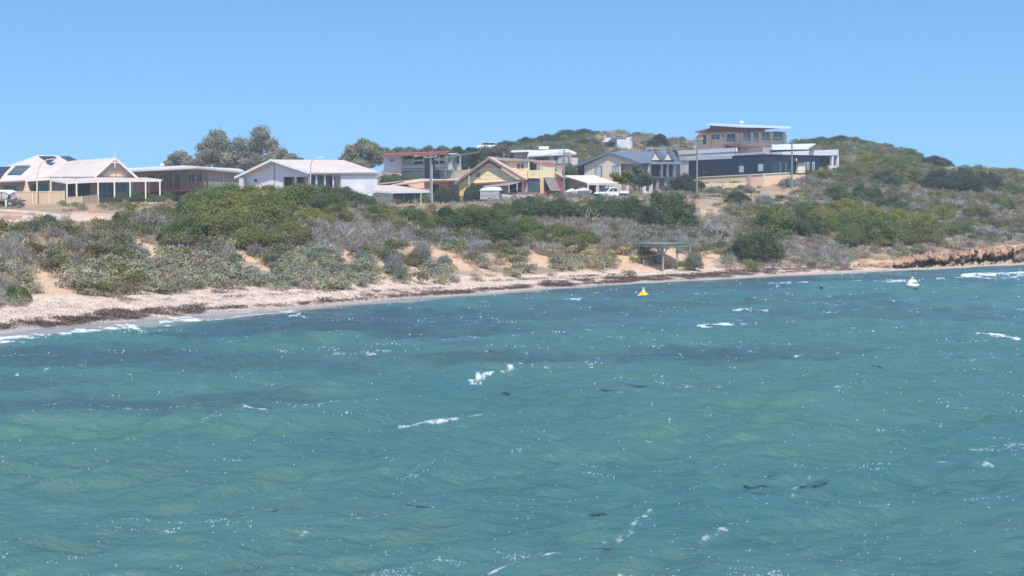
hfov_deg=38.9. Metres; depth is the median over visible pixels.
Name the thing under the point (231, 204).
shrub
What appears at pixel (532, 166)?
door
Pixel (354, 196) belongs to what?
shrub
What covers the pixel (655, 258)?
picnic table
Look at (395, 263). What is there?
shrub
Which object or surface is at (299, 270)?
sage groundcover
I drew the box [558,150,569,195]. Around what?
power pole
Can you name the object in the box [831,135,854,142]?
shrub
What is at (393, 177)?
shrub
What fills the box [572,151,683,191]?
slate roof house
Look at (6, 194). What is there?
car
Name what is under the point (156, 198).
shrub
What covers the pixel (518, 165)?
window
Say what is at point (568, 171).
shrub
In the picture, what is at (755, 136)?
window
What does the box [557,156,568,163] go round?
window
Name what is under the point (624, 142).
pole house
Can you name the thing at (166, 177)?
window
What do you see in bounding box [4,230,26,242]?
shrub
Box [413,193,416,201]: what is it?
window
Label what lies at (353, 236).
dead scrub
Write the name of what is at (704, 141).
door
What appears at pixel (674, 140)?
pergola
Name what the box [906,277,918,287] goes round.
white buoy
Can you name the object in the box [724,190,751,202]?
shrub
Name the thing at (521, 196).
picket fence
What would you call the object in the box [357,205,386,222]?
shrub
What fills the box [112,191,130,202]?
shrub
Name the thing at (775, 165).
window
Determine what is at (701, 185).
shrub
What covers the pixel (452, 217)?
shrub
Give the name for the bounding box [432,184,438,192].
window
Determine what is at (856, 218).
shrub
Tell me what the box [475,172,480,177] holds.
window
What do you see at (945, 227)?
shrub
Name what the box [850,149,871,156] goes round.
shrub
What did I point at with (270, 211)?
shrub
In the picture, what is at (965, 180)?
shrub
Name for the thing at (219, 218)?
shrub
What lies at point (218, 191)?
shrub
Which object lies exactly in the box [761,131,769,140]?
window
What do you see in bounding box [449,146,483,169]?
green tree
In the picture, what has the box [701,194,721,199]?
rail fence
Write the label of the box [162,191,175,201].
shrub
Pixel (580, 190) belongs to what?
dinghy
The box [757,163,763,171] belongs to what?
window
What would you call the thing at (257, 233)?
shrub
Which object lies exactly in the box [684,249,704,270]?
shrub
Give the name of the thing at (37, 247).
shrub
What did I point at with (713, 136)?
window
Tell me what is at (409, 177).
shrub
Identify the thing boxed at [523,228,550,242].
shrub
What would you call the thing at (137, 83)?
sky
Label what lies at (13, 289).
shrub
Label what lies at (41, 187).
window
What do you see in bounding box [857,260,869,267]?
limestone boulder
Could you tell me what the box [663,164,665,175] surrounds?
window
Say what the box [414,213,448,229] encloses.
shrub
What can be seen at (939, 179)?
shrub
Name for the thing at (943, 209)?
shrub
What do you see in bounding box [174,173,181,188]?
window
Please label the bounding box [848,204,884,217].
shrub
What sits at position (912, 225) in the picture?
shrub
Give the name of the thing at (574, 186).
shrub
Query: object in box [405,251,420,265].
shrub
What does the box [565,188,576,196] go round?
dinghy
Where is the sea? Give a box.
[0,264,1023,575]
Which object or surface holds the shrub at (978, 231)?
on the terrain at (711, 262)
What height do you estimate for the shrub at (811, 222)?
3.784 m
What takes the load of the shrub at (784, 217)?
on the terrain at (711, 262)
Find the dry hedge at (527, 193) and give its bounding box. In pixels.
[503,192,553,197]
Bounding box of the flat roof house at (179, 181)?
[128,163,244,201]
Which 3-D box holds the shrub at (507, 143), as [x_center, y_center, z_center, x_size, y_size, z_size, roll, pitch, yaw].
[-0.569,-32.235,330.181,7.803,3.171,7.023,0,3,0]
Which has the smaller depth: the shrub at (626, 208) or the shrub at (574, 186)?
the shrub at (626, 208)
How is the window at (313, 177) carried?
in the white house at (337, 173)
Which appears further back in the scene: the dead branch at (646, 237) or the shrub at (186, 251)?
the dead branch at (646, 237)
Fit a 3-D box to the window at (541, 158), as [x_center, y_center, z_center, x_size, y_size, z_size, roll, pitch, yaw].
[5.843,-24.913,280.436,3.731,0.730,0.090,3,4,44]
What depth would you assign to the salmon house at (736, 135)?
285.46 m
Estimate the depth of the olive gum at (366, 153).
282.97 m
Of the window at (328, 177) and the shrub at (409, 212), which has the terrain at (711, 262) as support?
the shrub at (409, 212)
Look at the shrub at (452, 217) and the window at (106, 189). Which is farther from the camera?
the window at (106, 189)
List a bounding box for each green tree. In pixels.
[418,145,456,152]
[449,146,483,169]
[480,144,514,160]
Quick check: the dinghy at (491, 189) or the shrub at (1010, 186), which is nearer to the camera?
the dinghy at (491, 189)
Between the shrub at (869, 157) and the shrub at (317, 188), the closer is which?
the shrub at (317, 188)
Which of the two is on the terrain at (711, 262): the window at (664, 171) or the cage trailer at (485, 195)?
the cage trailer at (485, 195)
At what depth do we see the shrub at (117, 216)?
111.84 m
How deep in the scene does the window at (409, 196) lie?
218.10 m
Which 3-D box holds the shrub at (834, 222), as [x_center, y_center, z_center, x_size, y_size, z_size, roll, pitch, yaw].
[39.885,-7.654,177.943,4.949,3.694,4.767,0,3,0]
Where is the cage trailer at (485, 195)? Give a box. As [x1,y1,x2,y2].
[474,190,500,200]
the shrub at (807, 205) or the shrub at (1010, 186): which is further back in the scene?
the shrub at (1010, 186)
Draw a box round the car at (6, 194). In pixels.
[0,190,25,206]
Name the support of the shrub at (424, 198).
on the terrain at (711, 262)
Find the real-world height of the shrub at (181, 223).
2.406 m
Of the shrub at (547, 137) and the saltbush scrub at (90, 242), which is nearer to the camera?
the saltbush scrub at (90, 242)
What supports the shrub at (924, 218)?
on the terrain at (711, 262)
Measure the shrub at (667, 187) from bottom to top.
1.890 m
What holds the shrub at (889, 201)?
on the terrain at (711, 262)
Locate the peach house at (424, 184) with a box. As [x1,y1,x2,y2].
[377,178,458,195]
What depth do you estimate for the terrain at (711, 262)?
115.59 m
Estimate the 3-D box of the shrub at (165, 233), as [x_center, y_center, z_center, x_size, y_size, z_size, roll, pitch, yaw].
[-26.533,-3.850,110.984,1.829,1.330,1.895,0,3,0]
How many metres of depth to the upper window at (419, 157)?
254.09 m
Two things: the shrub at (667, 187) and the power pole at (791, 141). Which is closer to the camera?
the shrub at (667, 187)
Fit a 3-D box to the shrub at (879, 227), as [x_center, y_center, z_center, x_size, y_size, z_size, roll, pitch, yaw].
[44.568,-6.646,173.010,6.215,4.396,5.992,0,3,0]
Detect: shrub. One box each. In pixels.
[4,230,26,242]
[4,286,33,301]
[11,219,47,233]
[21,240,53,257]
[41,213,60,229]
[43,225,68,240]
[45,258,58,271]
[63,233,92,248]
[111,211,127,226]
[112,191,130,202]
[127,208,165,234]
[130,190,144,201]
[134,242,151,257]
[144,194,168,201]
[155,230,175,240]
[159,215,203,237]
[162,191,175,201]
[172,195,215,218]
[174,191,208,205]
[178,247,191,254]
[181,182,239,202]
[187,205,248,235]
[198,196,258,217]
[216,194,259,206]
[222,182,276,199]
[227,223,284,248]
[235,200,298,225]
[255,194,306,213]
[259,183,320,204]
[274,218,312,243]
[282,182,331,194]
[293,206,334,224]
[301,192,345,210]
[315,184,355,199]
[322,202,354,222]
[341,190,377,205]
[344,243,357,251]
[351,249,371,262]
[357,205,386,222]
[378,173,403,184]
[382,256,407,272]
[389,220,413,232]
[391,204,428,220]
[399,174,418,185]
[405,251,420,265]
[411,241,430,260]
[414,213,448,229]
[418,193,430,203]
[431,205,475,230]
[433,185,449,202]
[436,254,452,263]
[444,185,459,203]
[458,207,507,231]
[460,202,487,212]
[463,181,483,201]
[484,216,523,240]
[491,201,521,219]
[496,140,524,146]
[511,194,554,216]
[511,214,544,232]
[517,136,542,143]
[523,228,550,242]
[535,134,562,141]
[538,195,585,220]
[541,221,574,237]
[554,129,578,137]
[556,144,578,149]
[558,234,588,250]
[562,163,576,174]
[566,182,579,190]
[570,227,601,243]
[573,138,601,146]
[575,128,596,135]
[576,191,594,196]
[581,194,618,218]
[600,194,646,223]
[628,202,661,226]
[646,187,699,227]
[661,185,675,192]
[668,172,695,191]
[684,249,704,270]
[692,180,705,192]
[701,185,724,195]
[722,225,786,259]
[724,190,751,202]
[742,185,755,192]
[749,204,803,232]
[753,194,771,202]
[776,177,797,186]
[783,209,826,234]
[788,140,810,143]
[790,201,822,211]
[797,174,822,183]
[798,168,844,180]
[808,204,839,222]
[810,136,835,145]
[821,178,837,183]
[821,211,848,233]
[823,186,854,200]
[828,196,862,214]
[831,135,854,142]
[834,223,870,246]
[837,163,866,175]
[843,209,882,231]
[848,152,882,163]
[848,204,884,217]
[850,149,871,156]
[851,184,883,199]
[854,139,874,144]
[861,214,913,244]
[869,169,903,185]
[874,196,909,207]
[878,156,922,170]
[878,208,915,224]
[893,217,925,244]
[895,165,927,182]
[903,150,923,158]
[910,211,932,226]
[910,226,944,243]
[920,167,958,189]
[921,155,955,167]
[925,204,956,217]
[931,222,964,235]
[947,165,985,192]
[949,219,973,231]
[961,203,995,216]
[971,225,999,236]
[979,170,1003,189]
[989,197,1017,209]
[1001,180,1023,192]
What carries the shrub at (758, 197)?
on the terrain at (711, 262)
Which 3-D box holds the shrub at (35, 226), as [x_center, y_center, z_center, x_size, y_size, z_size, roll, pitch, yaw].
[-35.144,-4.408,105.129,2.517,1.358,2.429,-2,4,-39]
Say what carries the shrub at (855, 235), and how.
on the terrain at (711, 262)
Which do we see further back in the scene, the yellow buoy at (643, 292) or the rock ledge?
the rock ledge
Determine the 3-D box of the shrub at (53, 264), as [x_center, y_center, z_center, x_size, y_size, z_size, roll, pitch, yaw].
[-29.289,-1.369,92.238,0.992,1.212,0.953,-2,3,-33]
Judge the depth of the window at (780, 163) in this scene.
239.95 m
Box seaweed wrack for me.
[0,267,858,328]
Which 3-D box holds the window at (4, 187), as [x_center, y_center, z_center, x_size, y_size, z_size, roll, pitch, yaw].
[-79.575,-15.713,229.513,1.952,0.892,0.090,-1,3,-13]
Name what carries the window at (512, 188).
in the yellow house at (543, 176)
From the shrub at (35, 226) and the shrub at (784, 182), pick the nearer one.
the shrub at (35, 226)
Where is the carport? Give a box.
[565,175,615,193]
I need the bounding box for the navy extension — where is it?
[689,154,819,179]
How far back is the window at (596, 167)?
237.27 m
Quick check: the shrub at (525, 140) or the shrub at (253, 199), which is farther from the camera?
the shrub at (525, 140)
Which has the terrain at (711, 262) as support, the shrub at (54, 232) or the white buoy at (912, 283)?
the shrub at (54, 232)
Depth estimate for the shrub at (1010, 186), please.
261.78 m
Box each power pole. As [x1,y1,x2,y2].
[424,154,436,201]
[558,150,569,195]
[691,136,702,196]
[785,140,792,188]
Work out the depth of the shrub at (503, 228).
136.39 m
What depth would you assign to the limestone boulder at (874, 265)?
155.76 m
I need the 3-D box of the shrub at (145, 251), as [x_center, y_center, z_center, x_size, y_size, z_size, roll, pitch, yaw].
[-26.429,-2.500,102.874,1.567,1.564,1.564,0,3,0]
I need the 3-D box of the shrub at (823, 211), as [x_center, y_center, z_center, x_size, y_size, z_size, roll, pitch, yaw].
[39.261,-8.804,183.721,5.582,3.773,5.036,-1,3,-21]
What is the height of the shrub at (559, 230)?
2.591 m
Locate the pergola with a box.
[667,140,682,148]
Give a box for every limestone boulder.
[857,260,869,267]
[869,263,879,266]
[877,261,894,267]
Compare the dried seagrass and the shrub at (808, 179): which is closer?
the dried seagrass
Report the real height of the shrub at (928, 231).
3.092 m
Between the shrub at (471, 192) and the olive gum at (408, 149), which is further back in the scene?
the olive gum at (408, 149)
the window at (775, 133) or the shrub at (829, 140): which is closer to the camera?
the window at (775, 133)
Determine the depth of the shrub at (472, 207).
157.26 m
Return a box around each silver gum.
[163,149,196,165]
[193,127,241,168]
[230,124,280,170]
[271,146,303,159]
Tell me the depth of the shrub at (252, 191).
151.23 m
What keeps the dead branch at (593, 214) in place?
on the terrain at (711, 262)
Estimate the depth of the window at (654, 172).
235.37 m
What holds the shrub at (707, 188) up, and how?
on the terrain at (711, 262)
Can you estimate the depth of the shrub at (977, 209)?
211.23 m
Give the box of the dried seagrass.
[0,266,895,330]
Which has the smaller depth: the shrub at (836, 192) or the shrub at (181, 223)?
the shrub at (181, 223)
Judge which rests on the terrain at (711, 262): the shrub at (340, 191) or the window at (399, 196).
the shrub at (340, 191)
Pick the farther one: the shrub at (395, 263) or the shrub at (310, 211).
the shrub at (310, 211)
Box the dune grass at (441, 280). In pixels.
[0,131,1023,300]
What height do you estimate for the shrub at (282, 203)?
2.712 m
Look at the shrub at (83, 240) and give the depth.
100.23 m
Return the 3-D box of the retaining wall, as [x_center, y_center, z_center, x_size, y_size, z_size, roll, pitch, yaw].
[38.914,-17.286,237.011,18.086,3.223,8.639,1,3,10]
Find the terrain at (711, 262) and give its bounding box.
[0,133,1023,333]
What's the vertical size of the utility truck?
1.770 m
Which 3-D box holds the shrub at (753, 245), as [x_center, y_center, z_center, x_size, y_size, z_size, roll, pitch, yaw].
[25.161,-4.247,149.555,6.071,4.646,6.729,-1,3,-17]
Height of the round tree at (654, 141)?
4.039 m
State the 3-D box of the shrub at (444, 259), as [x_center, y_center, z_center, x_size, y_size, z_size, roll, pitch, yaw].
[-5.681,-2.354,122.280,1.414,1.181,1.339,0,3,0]
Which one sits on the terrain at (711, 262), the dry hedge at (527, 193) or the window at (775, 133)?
the dry hedge at (527, 193)
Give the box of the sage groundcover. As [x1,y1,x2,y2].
[0,165,1023,300]
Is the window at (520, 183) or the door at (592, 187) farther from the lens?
the window at (520, 183)
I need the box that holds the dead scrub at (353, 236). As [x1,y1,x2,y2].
[0,129,1023,307]
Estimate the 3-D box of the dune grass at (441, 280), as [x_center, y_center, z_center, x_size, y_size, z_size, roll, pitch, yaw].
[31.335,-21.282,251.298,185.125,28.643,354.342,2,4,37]
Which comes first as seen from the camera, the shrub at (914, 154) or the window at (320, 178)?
the window at (320, 178)
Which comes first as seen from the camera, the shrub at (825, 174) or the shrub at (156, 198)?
the shrub at (156, 198)
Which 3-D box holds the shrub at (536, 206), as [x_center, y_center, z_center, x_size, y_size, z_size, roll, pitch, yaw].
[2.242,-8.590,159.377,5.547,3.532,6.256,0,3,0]
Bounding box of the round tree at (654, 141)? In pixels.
[647,133,670,148]
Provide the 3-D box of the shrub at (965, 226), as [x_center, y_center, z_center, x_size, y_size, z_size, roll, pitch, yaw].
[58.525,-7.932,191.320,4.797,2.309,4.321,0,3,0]
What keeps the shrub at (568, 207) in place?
on the terrain at (711, 262)
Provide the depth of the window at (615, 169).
234.85 m
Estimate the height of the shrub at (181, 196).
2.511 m
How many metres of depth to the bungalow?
225.39 m
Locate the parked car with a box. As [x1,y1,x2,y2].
[476,142,495,148]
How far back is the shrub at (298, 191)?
139.06 m
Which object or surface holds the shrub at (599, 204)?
on the terrain at (711, 262)
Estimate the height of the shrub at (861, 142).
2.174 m
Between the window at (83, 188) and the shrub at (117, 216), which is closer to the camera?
the shrub at (117, 216)
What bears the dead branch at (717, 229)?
on the terrain at (711, 262)
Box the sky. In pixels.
[0,0,1023,173]
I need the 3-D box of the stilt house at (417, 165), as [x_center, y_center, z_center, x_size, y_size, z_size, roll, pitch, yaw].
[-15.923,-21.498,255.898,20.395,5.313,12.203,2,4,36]
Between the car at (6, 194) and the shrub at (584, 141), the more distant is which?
the shrub at (584, 141)
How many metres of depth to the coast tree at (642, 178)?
215.00 m
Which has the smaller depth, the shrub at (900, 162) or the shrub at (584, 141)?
the shrub at (900, 162)
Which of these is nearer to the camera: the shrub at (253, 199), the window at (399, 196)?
the shrub at (253, 199)
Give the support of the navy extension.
on the terrain at (711, 262)
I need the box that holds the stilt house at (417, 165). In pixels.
[383,151,460,181]
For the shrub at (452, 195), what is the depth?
215.54 m
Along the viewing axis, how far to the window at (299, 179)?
224.75 m
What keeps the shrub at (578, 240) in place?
on the terrain at (711, 262)
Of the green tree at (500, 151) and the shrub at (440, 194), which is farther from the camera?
the green tree at (500, 151)
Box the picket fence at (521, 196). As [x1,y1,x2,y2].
[501,193,552,198]
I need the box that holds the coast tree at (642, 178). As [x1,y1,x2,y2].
[609,164,653,195]
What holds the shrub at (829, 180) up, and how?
on the terrain at (711, 262)
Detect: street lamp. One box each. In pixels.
[36,158,55,203]
[310,157,322,183]
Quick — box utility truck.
[594,187,628,195]
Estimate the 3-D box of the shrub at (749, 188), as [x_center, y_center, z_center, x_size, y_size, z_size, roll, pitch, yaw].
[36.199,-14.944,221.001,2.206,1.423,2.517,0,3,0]
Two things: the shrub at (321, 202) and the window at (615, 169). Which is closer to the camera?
the shrub at (321, 202)
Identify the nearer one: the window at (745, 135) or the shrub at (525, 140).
the window at (745, 135)
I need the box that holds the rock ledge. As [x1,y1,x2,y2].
[893,244,1023,268]
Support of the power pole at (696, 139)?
on the terrain at (711, 262)
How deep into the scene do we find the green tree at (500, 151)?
287.85 m
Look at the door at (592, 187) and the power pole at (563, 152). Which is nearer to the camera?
the power pole at (563, 152)
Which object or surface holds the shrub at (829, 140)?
on the terrain at (711, 262)
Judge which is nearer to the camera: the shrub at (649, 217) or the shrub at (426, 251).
the shrub at (426, 251)
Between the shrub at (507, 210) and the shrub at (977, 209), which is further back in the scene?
the shrub at (977, 209)
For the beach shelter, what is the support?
on the terrain at (711, 262)
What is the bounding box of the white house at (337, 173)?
[234,159,382,196]
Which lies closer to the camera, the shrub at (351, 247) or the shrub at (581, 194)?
the shrub at (351, 247)
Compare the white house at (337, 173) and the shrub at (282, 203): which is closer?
the shrub at (282, 203)
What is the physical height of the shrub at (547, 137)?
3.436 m
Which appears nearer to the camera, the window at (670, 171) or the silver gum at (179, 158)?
the window at (670, 171)
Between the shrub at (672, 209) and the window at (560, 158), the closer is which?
the shrub at (672, 209)
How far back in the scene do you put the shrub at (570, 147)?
318.10 m
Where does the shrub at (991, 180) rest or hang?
on the terrain at (711, 262)
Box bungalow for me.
[0,155,162,202]
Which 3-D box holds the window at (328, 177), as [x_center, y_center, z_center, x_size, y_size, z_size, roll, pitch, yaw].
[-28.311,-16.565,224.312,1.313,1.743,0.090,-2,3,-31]
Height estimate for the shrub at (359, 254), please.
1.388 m
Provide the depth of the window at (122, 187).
225.05 m
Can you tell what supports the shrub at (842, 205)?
on the terrain at (711, 262)
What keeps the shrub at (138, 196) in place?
on the terrain at (711, 262)
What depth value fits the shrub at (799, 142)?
318.83 m
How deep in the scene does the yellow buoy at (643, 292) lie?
103.31 m
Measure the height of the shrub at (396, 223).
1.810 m
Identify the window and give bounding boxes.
[3,186,15,190]
[30,184,47,192]
[68,184,75,196]
[78,183,89,196]
[99,182,113,196]
[115,182,128,195]
[158,174,172,188]
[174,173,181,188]
[188,172,194,182]
[197,172,202,180]
[285,177,291,185]
[297,177,303,182]
[311,175,315,186]
[317,175,323,185]
[326,175,331,186]
[394,193,402,201]
[405,156,444,159]
[406,193,412,202]
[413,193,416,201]
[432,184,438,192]
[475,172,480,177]
[509,184,516,191]
[516,163,524,168]
[518,182,521,191]
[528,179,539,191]
[535,157,548,159]
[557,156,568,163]
[595,166,601,177]
[612,165,618,172]
[652,164,656,175]
[656,164,659,175]
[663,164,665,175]
[669,164,671,175]
[676,164,679,175]
[711,134,719,139]
[726,133,735,141]
[739,165,743,172]
[743,133,749,140]
[753,131,757,140]
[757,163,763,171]
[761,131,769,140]
[772,162,778,172]
[773,131,782,140]
[779,162,781,172]
[784,162,787,172]
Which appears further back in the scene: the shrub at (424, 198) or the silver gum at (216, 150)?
the silver gum at (216, 150)
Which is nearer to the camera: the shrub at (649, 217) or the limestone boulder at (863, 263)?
the limestone boulder at (863, 263)
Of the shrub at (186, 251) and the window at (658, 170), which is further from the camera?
the window at (658, 170)
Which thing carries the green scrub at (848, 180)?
on the terrain at (711, 262)
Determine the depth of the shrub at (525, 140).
343.34 m
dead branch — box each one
[374,218,393,229]
[586,207,601,223]
[640,233,654,241]
[712,221,730,237]
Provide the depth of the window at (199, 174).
234.22 m
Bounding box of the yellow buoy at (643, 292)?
[637,288,648,295]
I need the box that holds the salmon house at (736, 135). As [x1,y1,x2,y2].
[695,121,790,155]
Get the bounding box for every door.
[530,163,536,169]
[590,185,594,193]
[702,135,706,144]
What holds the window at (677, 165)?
in the slate roof house at (662, 168)
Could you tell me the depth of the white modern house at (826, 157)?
257.43 m
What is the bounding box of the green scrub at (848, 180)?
[0,130,1023,295]
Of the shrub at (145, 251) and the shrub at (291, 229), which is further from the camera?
the shrub at (291, 229)
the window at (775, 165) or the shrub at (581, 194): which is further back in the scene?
the window at (775, 165)
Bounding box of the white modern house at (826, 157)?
[678,143,838,174]
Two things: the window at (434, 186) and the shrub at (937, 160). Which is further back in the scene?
the shrub at (937, 160)
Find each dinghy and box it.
[479,187,502,190]
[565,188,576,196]
[573,188,591,193]
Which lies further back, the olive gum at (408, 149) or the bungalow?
the olive gum at (408, 149)
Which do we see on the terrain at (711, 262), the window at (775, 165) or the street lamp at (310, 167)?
the street lamp at (310, 167)
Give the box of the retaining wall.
[695,172,805,186]
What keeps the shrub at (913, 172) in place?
on the terrain at (711, 262)
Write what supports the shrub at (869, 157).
on the terrain at (711, 262)
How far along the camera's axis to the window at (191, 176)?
235.14 m
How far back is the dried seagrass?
93.44 m
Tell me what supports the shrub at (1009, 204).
on the terrain at (711, 262)
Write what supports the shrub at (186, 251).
on the terrain at (711, 262)
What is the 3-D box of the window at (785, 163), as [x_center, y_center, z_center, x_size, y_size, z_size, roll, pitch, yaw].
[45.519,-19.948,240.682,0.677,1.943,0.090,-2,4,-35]
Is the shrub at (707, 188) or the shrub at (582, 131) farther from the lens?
the shrub at (582, 131)
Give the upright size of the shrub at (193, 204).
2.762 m
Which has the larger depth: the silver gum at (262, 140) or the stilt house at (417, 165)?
the silver gum at (262, 140)
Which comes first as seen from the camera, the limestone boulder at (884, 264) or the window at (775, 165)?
the limestone boulder at (884, 264)
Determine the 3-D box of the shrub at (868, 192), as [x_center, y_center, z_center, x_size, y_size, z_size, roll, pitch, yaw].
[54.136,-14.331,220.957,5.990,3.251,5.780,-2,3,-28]
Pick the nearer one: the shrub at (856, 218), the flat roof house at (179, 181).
the shrub at (856, 218)
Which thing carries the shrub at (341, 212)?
on the terrain at (711, 262)
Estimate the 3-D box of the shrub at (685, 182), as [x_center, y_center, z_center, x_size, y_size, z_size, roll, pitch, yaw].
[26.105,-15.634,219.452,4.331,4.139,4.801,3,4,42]
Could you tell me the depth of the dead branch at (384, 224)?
133.07 m
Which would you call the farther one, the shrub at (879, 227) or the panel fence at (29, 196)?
the panel fence at (29, 196)
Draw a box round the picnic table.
[646,255,665,264]
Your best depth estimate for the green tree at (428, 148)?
297.91 m
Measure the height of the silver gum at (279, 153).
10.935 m
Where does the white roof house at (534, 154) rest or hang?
on the terrain at (711, 262)
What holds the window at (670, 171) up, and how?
in the slate roof house at (662, 168)
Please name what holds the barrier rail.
on the terrain at (711, 262)
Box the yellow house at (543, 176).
[454,157,565,196]
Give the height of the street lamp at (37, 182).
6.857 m
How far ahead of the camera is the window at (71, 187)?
227.96 m
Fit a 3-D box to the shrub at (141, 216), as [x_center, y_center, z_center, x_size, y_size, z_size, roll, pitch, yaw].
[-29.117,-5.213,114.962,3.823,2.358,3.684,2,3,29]
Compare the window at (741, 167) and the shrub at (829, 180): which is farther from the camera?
the window at (741, 167)
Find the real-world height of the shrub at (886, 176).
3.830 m
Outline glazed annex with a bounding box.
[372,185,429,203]
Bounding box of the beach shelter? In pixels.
[633,242,691,271]
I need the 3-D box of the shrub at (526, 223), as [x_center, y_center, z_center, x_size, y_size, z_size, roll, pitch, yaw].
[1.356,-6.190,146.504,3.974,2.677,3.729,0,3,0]
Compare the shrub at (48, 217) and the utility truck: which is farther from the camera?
the utility truck
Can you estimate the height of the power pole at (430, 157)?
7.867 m
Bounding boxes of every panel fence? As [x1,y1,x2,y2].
[0,191,98,203]
[705,183,747,190]
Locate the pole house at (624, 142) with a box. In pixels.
[602,135,632,149]
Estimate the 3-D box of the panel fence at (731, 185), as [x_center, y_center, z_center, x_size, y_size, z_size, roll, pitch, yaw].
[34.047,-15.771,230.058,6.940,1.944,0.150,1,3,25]
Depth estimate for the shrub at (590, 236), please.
145.33 m
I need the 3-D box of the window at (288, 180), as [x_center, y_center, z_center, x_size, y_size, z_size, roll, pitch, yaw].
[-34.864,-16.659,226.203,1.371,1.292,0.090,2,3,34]
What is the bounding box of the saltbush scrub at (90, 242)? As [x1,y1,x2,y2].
[67,183,834,258]
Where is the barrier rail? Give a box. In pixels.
[594,259,605,272]
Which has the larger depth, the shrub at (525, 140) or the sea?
the shrub at (525, 140)
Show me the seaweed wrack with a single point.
(123, 313)
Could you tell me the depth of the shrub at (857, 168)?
254.69 m
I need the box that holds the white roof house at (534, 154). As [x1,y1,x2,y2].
[511,146,577,173]
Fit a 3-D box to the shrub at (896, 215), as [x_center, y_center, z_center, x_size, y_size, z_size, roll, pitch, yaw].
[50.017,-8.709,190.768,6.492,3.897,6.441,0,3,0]
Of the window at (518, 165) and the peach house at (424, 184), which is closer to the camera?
the window at (518, 165)
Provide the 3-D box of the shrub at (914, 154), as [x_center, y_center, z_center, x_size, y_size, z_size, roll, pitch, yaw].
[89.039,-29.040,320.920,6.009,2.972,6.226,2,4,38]
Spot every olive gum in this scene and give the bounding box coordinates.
[337,137,386,167]
[382,146,418,155]
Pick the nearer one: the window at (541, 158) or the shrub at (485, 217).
the shrub at (485, 217)
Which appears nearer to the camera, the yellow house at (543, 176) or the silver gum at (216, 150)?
the yellow house at (543, 176)
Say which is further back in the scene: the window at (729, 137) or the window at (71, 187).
the window at (729, 137)

